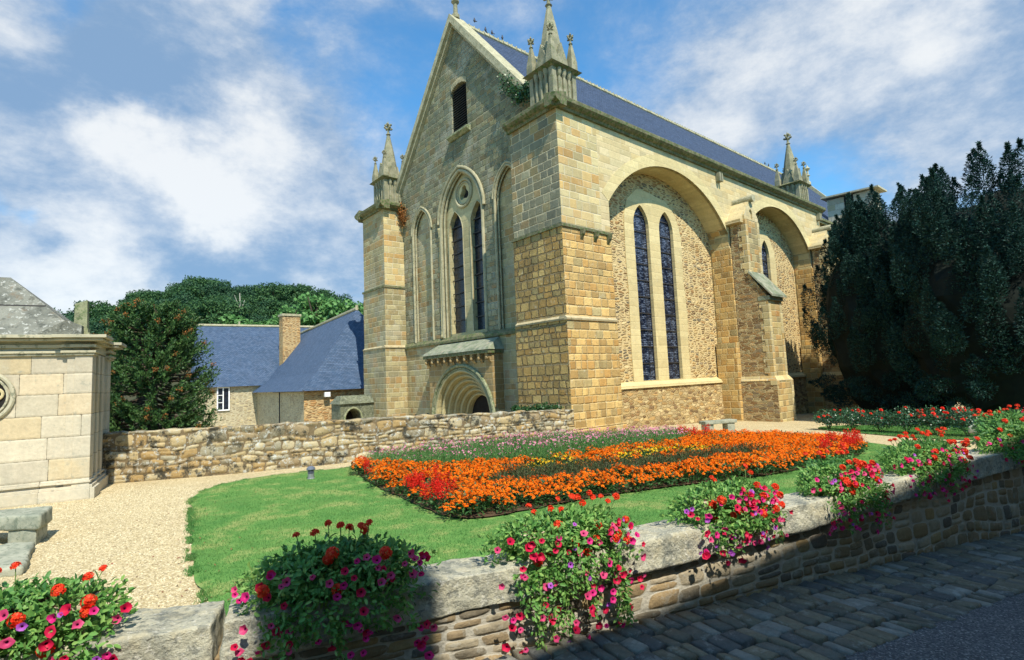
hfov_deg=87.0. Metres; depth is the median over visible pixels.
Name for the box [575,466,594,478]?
foliage plant
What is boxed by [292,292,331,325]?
poplar tree
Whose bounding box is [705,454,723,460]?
marigold plant
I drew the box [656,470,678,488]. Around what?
marigold plant
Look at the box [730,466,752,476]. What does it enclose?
marigold plant
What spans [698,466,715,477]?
marigold plant
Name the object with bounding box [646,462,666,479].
marigold plant
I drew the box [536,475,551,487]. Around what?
marigold plant
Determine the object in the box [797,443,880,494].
geranium plant
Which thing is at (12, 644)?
petunia plant
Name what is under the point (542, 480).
marigold plant
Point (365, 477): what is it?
salvia plant
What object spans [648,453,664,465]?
foliage plant
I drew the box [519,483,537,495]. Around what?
marigold plant
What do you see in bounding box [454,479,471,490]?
marigold plant
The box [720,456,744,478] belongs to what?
marigold plant
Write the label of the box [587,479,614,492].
marigold plant
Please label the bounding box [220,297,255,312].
oak tree
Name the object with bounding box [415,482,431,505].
salvia plant
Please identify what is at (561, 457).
marigold plant
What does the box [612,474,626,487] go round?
marigold plant
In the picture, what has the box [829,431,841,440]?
salvia plant
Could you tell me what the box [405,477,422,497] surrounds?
salvia plant
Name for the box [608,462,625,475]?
marigold plant
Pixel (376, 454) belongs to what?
cosmos plant
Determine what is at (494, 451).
cosmos plant
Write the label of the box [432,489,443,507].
salvia plant
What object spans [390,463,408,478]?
marigold plant
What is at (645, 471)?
marigold plant
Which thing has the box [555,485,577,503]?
marigold plant
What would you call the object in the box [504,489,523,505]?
marigold plant
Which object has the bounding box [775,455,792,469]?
marigold plant
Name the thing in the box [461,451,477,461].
cosmos plant
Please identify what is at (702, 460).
marigold plant
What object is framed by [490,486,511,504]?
marigold plant
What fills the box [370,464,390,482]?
marigold plant
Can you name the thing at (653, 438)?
cosmos plant
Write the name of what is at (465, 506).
marigold plant
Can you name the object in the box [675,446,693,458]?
foliage plant
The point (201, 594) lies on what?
edge grass
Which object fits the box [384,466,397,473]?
marigold plant
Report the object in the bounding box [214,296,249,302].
oak tree
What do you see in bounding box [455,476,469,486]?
marigold plant
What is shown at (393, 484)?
marigold plant
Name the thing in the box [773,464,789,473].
marigold plant
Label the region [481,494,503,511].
marigold plant
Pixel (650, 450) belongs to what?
marigold plant
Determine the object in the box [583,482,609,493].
marigold plant
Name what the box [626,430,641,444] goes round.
cosmos plant
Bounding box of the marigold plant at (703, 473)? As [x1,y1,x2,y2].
[691,466,711,481]
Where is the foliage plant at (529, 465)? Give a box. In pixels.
[515,461,530,470]
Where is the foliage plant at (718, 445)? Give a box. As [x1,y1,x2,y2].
[710,443,725,451]
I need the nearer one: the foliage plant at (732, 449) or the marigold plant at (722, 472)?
the marigold plant at (722, 472)
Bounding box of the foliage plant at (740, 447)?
[730,443,749,453]
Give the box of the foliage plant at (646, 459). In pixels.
[638,455,652,465]
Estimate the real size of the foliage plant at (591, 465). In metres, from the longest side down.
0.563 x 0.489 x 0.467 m
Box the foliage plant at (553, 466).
[541,461,564,471]
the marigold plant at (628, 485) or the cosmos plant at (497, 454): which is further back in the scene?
the cosmos plant at (497, 454)
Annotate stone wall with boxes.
[0,449,1023,659]
[102,409,574,483]
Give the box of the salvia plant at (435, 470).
[427,463,446,492]
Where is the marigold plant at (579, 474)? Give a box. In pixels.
[576,471,587,477]
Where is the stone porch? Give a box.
[330,395,373,419]
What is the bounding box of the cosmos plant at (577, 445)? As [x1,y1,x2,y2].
[572,435,583,452]
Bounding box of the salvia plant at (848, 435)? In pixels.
[843,428,855,443]
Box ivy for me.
[497,70,529,111]
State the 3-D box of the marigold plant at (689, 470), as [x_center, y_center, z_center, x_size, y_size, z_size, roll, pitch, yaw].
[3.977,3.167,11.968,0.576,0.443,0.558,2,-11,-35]
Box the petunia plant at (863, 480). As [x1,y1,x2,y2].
[793,457,895,535]
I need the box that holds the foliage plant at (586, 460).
[571,456,589,466]
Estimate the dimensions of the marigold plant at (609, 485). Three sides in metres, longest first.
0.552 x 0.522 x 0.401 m
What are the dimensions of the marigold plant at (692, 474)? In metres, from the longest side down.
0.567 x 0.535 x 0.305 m
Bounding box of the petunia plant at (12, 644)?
[0,572,137,659]
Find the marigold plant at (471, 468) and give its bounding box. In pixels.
[464,464,477,474]
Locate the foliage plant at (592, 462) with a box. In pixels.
[586,458,600,466]
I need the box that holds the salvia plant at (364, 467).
[359,460,369,475]
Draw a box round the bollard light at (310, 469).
[306,466,314,478]
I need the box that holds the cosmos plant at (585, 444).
[576,436,592,452]
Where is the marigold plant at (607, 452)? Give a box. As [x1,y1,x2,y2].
[595,451,616,463]
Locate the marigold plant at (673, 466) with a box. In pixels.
[670,462,692,481]
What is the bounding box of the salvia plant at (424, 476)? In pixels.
[418,470,434,489]
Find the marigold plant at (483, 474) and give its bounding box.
[472,472,490,486]
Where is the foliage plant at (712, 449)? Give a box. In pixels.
[705,446,721,454]
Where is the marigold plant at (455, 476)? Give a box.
[451,472,464,481]
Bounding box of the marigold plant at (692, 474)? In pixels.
[682,470,702,481]
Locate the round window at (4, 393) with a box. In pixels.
[0,374,15,418]
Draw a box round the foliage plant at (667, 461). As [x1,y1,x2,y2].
[657,457,676,469]
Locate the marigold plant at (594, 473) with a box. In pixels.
[588,469,610,484]
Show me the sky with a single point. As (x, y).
(145, 144)
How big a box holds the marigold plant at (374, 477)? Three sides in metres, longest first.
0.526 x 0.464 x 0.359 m
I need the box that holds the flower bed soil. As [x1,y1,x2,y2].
[357,442,863,517]
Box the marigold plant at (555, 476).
[546,473,566,489]
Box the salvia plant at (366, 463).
[361,457,371,474]
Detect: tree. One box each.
[54,308,74,316]
[67,317,109,333]
[70,300,114,319]
[89,317,101,323]
[89,319,124,333]
[92,304,121,318]
[92,330,134,361]
[93,297,222,431]
[97,305,118,317]
[103,299,154,321]
[114,289,165,312]
[139,289,169,299]
[154,290,197,319]
[155,285,204,299]
[165,282,178,289]
[176,297,231,339]
[179,275,220,291]
[179,280,222,301]
[200,298,252,323]
[203,278,231,292]
[205,294,227,299]
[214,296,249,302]
[218,313,249,324]
[219,282,253,296]
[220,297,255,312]
[223,293,248,299]
[234,293,244,315]
[234,294,257,308]
[240,319,259,324]
[244,313,261,322]
[246,307,272,318]
[250,315,272,320]
[251,299,274,317]
[252,281,291,306]
[258,300,288,315]
[258,318,278,324]
[272,304,306,325]
[274,283,307,302]
[276,297,299,305]
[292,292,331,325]
[292,297,312,312]
[298,284,315,292]
[305,288,334,296]
[312,297,351,324]
[318,292,342,304]
[331,294,353,302]
[332,301,363,317]
[800,181,967,418]
[866,137,1023,417]
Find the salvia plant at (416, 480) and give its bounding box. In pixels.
[411,473,425,487]
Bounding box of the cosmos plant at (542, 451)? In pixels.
[533,441,551,459]
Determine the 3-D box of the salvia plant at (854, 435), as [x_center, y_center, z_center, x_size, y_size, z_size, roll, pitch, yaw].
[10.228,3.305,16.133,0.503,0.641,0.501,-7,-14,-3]
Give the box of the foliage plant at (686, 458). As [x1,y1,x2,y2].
[676,453,696,463]
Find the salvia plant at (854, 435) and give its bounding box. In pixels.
[847,430,863,447]
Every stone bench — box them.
[0,506,52,544]
[699,419,736,430]
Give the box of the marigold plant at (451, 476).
[437,471,454,487]
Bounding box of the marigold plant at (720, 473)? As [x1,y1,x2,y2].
[701,466,726,479]
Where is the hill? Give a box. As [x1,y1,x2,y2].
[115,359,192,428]
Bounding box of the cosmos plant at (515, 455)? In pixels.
[505,448,523,459]
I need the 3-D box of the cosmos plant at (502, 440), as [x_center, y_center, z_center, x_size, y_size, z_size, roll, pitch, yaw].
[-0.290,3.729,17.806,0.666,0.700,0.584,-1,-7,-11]
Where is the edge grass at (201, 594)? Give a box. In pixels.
[182,466,349,605]
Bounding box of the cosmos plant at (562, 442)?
[552,436,571,455]
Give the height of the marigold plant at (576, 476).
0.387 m
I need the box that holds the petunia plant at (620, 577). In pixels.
[477,502,645,653]
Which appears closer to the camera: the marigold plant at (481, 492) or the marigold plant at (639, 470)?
the marigold plant at (481, 492)
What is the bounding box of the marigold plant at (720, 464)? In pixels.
[705,461,726,476]
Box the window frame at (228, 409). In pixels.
[217,387,229,410]
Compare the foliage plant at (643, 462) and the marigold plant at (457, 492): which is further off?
the foliage plant at (643, 462)
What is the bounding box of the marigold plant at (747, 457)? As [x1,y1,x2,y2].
[736,453,752,467]
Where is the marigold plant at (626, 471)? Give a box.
[620,468,644,487]
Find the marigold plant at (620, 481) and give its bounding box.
[607,478,629,492]
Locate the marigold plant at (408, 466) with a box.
[401,462,418,470]
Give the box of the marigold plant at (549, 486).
[542,482,561,501]
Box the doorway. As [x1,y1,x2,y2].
[346,411,352,419]
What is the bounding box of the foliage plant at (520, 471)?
[514,465,534,480]
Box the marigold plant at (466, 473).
[458,468,476,477]
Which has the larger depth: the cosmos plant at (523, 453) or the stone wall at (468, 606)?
the cosmos plant at (523, 453)
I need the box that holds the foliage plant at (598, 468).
[591,465,605,477]
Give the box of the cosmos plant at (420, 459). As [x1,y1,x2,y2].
[410,444,428,465]
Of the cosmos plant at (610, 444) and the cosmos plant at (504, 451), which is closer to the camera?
the cosmos plant at (504, 451)
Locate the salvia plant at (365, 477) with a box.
[362,465,374,480]
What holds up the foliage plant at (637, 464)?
on the flower bed soil
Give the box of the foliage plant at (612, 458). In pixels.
[601,455,620,465]
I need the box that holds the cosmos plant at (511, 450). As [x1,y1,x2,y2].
[504,440,519,457]
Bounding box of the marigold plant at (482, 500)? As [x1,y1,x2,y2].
[465,488,489,512]
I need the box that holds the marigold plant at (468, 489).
[449,486,473,499]
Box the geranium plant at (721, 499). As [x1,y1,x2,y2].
[676,463,784,521]
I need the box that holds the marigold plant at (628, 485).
[617,480,639,491]
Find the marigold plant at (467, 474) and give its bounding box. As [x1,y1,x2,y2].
[462,472,478,481]
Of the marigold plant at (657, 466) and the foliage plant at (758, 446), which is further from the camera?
the foliage plant at (758, 446)
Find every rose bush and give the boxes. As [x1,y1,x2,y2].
[812,406,840,428]
[833,406,867,429]
[860,407,898,431]
[886,405,925,432]
[914,405,960,434]
[941,405,989,436]
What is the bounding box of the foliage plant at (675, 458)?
[668,455,685,462]
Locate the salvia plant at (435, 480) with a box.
[426,473,446,488]
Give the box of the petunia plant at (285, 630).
[223,534,441,659]
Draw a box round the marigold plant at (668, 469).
[660,467,680,480]
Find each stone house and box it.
[191,321,312,426]
[252,305,363,424]
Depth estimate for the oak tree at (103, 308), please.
134.92 m
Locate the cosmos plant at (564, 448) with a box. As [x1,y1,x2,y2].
[554,441,571,456]
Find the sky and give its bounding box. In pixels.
[0,0,1023,313]
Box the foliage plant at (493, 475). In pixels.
[486,472,501,480]
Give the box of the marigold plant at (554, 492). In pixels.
[536,489,563,507]
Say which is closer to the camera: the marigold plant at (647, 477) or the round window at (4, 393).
the marigold plant at (647, 477)
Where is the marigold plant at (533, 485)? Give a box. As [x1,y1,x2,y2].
[526,480,540,494]
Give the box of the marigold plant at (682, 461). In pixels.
[673,459,692,477]
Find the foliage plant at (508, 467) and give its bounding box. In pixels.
[500,461,516,474]
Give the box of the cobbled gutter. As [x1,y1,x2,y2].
[482,531,1023,659]
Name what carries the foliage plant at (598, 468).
on the flower bed soil
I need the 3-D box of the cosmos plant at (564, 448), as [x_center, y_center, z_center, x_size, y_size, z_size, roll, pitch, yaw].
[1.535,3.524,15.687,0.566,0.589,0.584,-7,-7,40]
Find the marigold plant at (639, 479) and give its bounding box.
[630,474,649,491]
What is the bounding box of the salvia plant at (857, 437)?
[852,430,864,448]
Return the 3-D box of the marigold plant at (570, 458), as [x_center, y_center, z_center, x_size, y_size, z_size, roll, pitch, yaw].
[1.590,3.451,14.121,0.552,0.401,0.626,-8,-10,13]
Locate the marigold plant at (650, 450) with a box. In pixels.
[643,444,660,455]
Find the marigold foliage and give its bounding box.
[348,430,869,474]
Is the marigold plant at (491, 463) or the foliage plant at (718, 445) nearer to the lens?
the marigold plant at (491, 463)
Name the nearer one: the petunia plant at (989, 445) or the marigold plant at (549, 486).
the petunia plant at (989, 445)
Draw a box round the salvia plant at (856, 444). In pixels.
[849,435,865,452]
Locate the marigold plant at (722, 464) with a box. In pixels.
[709,456,735,473]
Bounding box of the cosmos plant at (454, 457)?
[444,449,461,463]
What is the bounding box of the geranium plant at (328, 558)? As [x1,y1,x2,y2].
[244,519,420,604]
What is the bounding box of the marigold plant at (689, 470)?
[678,464,700,482]
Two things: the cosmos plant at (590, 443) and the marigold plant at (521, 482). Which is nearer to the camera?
the marigold plant at (521, 482)
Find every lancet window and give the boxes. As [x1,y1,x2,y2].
[452,215,465,333]
[473,204,484,329]
[633,207,655,380]
[659,214,679,378]
[762,244,768,278]
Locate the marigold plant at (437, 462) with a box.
[427,459,442,467]
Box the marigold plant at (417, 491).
[406,487,427,501]
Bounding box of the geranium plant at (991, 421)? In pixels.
[967,404,1023,443]
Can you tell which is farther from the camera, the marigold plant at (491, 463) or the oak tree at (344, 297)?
the oak tree at (344, 297)
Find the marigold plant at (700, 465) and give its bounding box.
[692,461,709,476]
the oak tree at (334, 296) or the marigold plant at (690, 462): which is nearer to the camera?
the marigold plant at (690, 462)
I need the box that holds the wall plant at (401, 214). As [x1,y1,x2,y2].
[395,201,408,228]
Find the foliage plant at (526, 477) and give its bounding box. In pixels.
[519,469,538,484]
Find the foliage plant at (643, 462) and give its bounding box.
[636,458,650,467]
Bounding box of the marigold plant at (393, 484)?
[381,481,405,493]
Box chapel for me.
[0,277,126,508]
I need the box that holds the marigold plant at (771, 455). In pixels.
[764,453,781,470]
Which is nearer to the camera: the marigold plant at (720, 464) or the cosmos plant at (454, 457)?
the marigold plant at (720, 464)
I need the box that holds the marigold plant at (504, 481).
[500,478,519,491]
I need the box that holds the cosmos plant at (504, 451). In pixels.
[493,443,514,461]
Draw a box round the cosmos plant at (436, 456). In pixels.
[428,447,447,464]
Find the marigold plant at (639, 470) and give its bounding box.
[626,465,644,481]
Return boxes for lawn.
[190,443,889,615]
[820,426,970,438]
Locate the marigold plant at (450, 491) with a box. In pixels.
[445,490,464,505]
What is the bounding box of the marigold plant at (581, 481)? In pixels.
[567,475,596,494]
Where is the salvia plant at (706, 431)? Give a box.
[701,424,710,435]
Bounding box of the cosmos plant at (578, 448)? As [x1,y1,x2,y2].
[571,442,584,456]
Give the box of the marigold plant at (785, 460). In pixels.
[775,458,798,471]
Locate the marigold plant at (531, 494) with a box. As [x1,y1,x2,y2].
[519,489,539,507]
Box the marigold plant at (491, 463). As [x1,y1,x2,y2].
[488,460,499,469]
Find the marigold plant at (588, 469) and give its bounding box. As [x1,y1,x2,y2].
[581,467,595,479]
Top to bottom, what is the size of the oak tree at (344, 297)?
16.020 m
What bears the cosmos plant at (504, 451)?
on the flower bed soil
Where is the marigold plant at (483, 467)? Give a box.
[475,463,493,470]
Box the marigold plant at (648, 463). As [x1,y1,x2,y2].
[642,462,659,473]
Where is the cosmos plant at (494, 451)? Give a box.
[481,442,497,459]
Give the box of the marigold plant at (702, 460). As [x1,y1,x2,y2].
[692,455,711,473]
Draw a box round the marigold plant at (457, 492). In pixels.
[442,489,463,507]
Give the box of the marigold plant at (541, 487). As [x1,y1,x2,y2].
[529,482,550,500]
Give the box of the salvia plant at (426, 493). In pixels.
[418,487,437,510]
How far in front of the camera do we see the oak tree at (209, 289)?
153.64 m
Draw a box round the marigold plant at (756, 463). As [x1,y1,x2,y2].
[754,459,776,474]
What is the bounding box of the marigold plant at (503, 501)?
[494,496,512,508]
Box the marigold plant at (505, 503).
[496,498,518,513]
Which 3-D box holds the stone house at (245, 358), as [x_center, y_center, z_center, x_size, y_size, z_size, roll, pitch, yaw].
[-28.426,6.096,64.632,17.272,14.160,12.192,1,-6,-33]
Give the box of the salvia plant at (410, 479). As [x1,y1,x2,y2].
[399,473,412,496]
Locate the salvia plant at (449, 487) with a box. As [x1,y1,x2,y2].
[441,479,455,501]
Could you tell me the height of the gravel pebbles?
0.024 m
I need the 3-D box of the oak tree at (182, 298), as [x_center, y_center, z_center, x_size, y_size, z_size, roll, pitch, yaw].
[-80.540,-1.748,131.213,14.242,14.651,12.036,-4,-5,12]
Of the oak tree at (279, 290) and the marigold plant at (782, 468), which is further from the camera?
the oak tree at (279, 290)
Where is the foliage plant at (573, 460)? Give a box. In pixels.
[567,456,583,470]
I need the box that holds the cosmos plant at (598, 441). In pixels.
[587,433,604,447]
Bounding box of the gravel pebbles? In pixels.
[0,483,207,610]
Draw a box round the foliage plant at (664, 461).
[654,458,672,466]
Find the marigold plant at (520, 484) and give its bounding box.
[501,480,524,500]
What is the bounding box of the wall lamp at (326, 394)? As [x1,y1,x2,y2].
[324,392,329,396]
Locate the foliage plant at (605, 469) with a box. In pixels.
[599,466,617,477]
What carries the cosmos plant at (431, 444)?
on the flower bed soil
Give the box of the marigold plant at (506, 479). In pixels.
[499,475,518,492]
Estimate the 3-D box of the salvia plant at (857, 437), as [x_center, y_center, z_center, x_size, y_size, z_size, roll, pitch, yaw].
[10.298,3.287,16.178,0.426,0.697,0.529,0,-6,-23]
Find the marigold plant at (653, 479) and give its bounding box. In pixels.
[644,473,663,487]
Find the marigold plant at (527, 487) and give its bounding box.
[517,485,541,502]
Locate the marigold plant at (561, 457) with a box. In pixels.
[547,453,564,462]
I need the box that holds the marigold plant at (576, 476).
[565,475,589,494]
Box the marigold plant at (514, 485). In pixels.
[501,482,528,500]
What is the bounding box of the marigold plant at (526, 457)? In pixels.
[519,456,536,464]
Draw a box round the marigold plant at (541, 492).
[526,488,548,504]
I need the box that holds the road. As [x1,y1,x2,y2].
[844,591,1023,659]
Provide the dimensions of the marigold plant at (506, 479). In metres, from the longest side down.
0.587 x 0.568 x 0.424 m
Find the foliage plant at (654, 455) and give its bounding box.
[646,451,663,463]
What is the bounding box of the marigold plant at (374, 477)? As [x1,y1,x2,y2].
[365,471,385,486]
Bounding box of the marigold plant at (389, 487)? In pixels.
[388,479,404,491]
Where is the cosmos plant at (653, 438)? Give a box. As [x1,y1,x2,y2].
[645,432,661,445]
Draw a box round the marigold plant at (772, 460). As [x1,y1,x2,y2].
[759,455,778,471]
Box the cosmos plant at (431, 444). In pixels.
[426,438,441,449]
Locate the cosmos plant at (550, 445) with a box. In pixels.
[546,439,563,458]
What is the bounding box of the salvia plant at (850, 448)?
[840,438,858,457]
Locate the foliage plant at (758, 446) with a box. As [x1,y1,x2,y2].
[751,442,765,449]
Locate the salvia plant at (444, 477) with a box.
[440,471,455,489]
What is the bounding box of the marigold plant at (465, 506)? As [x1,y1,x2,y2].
[452,501,480,516]
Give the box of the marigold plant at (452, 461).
[448,460,464,469]
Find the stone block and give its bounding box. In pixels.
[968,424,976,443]
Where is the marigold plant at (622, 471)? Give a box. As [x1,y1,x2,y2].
[613,465,632,479]
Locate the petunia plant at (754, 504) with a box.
[657,475,792,565]
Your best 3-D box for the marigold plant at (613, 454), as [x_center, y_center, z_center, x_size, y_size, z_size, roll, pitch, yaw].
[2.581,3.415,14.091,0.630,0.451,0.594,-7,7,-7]
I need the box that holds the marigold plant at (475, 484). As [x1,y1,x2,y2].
[466,481,477,493]
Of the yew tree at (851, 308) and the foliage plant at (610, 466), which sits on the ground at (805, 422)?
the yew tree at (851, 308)
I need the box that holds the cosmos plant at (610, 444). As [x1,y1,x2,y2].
[602,436,618,448]
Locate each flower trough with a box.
[10,589,103,640]
[278,553,390,600]
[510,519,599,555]
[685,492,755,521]
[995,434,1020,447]
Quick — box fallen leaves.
[57,505,402,605]
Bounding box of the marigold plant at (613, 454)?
[601,453,620,462]
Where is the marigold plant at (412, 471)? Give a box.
[405,467,429,482]
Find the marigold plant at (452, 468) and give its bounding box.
[445,463,459,474]
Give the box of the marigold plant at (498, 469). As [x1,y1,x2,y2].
[489,465,507,477]
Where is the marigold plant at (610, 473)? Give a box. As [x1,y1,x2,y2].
[603,469,617,479]
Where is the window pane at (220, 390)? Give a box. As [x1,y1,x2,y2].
[218,388,228,409]
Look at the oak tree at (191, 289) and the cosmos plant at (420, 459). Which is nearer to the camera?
the cosmos plant at (420, 459)
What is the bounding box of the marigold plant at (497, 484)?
[486,480,505,498]
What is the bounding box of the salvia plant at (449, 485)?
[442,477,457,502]
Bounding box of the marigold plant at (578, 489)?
[563,483,586,499]
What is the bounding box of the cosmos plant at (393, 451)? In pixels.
[387,446,399,457]
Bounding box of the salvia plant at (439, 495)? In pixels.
[429,483,447,510]
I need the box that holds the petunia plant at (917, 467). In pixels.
[869,438,978,501]
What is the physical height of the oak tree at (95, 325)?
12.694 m
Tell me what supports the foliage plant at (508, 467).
on the flower bed soil
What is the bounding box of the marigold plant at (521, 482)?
[510,479,526,499]
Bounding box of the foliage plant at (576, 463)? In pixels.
[568,460,582,474]
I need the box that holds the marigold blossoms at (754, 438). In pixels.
[351,428,866,471]
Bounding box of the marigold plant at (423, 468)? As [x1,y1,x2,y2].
[410,461,429,471]
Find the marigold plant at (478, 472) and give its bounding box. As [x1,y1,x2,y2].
[473,470,494,484]
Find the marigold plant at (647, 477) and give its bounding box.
[631,474,655,488]
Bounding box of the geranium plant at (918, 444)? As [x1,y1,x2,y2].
[875,427,979,471]
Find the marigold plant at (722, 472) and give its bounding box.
[714,465,732,480]
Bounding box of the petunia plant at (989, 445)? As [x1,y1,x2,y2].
[967,422,1023,466]
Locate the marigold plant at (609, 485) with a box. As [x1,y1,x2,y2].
[593,474,616,494]
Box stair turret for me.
[820,185,886,223]
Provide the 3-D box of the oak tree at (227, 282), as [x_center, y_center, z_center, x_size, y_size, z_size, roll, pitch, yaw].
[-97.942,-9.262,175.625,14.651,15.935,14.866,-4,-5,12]
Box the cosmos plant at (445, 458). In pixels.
[438,449,454,464]
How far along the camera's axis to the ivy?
28.63 m
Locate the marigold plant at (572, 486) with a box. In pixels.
[562,483,581,496]
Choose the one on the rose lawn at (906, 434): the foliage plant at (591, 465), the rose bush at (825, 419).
the rose bush at (825, 419)
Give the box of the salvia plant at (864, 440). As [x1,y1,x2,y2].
[858,434,867,448]
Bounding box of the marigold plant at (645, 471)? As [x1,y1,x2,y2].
[632,467,655,480]
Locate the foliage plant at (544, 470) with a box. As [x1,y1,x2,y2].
[536,465,553,477]
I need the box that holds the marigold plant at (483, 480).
[471,479,494,490]
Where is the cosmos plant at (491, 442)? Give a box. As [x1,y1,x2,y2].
[485,435,499,453]
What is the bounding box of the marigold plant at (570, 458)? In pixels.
[563,454,578,465]
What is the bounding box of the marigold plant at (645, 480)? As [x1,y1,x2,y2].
[635,474,653,487]
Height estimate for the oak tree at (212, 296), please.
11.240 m
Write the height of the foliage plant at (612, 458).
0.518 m
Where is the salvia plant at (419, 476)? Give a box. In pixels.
[411,472,428,489]
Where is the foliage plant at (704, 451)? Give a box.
[696,445,716,459]
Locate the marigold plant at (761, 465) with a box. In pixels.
[746,455,772,476]
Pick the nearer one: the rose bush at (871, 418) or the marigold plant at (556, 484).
the marigold plant at (556, 484)
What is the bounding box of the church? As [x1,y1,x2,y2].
[354,0,863,435]
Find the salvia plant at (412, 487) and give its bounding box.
[403,481,420,500]
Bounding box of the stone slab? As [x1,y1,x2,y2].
[0,541,34,577]
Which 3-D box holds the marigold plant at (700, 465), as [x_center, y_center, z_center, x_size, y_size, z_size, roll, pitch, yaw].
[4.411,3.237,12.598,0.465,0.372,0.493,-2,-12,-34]
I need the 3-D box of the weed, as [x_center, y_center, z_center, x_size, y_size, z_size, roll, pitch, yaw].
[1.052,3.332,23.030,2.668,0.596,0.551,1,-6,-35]
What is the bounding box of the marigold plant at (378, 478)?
[369,474,389,484]
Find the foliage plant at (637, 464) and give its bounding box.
[631,460,644,472]
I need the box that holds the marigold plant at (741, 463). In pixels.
[737,458,758,475]
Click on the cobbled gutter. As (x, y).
(838, 616)
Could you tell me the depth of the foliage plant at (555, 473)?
12.28 m
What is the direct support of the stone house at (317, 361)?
on the ground at (805, 422)
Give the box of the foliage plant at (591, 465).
[583,461,600,472]
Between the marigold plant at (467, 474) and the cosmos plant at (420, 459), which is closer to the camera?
the marigold plant at (467, 474)
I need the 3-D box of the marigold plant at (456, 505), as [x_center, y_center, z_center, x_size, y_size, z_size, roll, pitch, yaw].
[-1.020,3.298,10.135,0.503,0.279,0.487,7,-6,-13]
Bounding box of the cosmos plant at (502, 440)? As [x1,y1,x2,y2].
[495,432,510,448]
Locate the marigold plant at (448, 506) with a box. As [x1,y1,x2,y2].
[436,502,461,518]
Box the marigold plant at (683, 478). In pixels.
[667,469,686,485]
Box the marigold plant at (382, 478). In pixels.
[378,474,397,485]
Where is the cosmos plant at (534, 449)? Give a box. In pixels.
[521,442,539,459]
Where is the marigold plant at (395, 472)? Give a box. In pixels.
[389,470,406,481]
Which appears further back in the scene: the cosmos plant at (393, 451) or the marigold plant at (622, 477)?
the cosmos plant at (393, 451)
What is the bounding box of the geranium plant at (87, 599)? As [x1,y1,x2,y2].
[0,561,121,658]
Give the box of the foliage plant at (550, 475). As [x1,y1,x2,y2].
[539,469,561,482]
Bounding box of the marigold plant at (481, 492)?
[465,487,494,514]
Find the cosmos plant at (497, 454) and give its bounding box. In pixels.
[488,448,504,461]
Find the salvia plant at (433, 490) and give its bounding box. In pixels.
[427,480,445,508]
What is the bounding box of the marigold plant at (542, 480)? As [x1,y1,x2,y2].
[535,475,560,496]
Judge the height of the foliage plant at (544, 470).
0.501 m
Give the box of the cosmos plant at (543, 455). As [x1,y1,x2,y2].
[532,441,548,458]
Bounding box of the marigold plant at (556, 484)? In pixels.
[545,482,566,496]
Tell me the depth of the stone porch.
37.65 m
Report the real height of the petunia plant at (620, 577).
0.911 m
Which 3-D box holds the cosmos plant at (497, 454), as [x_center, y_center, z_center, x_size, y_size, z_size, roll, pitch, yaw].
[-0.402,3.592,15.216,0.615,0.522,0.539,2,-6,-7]
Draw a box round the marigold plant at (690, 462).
[677,459,693,470]
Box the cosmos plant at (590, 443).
[582,437,598,452]
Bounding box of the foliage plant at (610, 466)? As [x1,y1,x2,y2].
[605,462,627,472]
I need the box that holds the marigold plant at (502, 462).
[493,457,509,468]
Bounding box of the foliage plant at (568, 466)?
[561,462,575,473]
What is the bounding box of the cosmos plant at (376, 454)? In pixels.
[369,449,386,464]
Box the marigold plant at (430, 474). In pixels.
[413,470,433,481]
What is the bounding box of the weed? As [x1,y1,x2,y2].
[510,401,562,411]
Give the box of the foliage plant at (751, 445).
[738,441,752,450]
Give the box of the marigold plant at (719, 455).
[709,452,727,462]
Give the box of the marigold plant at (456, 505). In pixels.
[446,498,466,511]
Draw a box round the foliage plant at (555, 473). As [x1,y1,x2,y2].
[544,469,566,481]
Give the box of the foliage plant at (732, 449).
[726,448,741,455]
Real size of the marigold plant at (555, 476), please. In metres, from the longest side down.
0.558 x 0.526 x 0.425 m
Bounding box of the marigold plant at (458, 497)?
[450,490,485,518]
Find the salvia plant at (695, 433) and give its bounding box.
[689,424,697,435]
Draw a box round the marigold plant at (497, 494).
[483,488,510,511]
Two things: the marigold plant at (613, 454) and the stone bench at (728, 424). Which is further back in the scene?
the stone bench at (728, 424)
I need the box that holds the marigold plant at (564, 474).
[553,470,576,485]
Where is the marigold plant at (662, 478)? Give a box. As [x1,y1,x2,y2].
[653,470,672,484]
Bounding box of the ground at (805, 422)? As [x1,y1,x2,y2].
[0,402,979,613]
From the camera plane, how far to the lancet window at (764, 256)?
40.42 m
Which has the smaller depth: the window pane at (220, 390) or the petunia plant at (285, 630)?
the petunia plant at (285, 630)
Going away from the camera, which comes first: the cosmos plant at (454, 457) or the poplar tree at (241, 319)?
the cosmos plant at (454, 457)
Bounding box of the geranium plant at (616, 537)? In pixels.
[500,490,631,566]
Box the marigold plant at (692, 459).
[683,455,703,466]
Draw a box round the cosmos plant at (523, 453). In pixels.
[516,446,530,462]

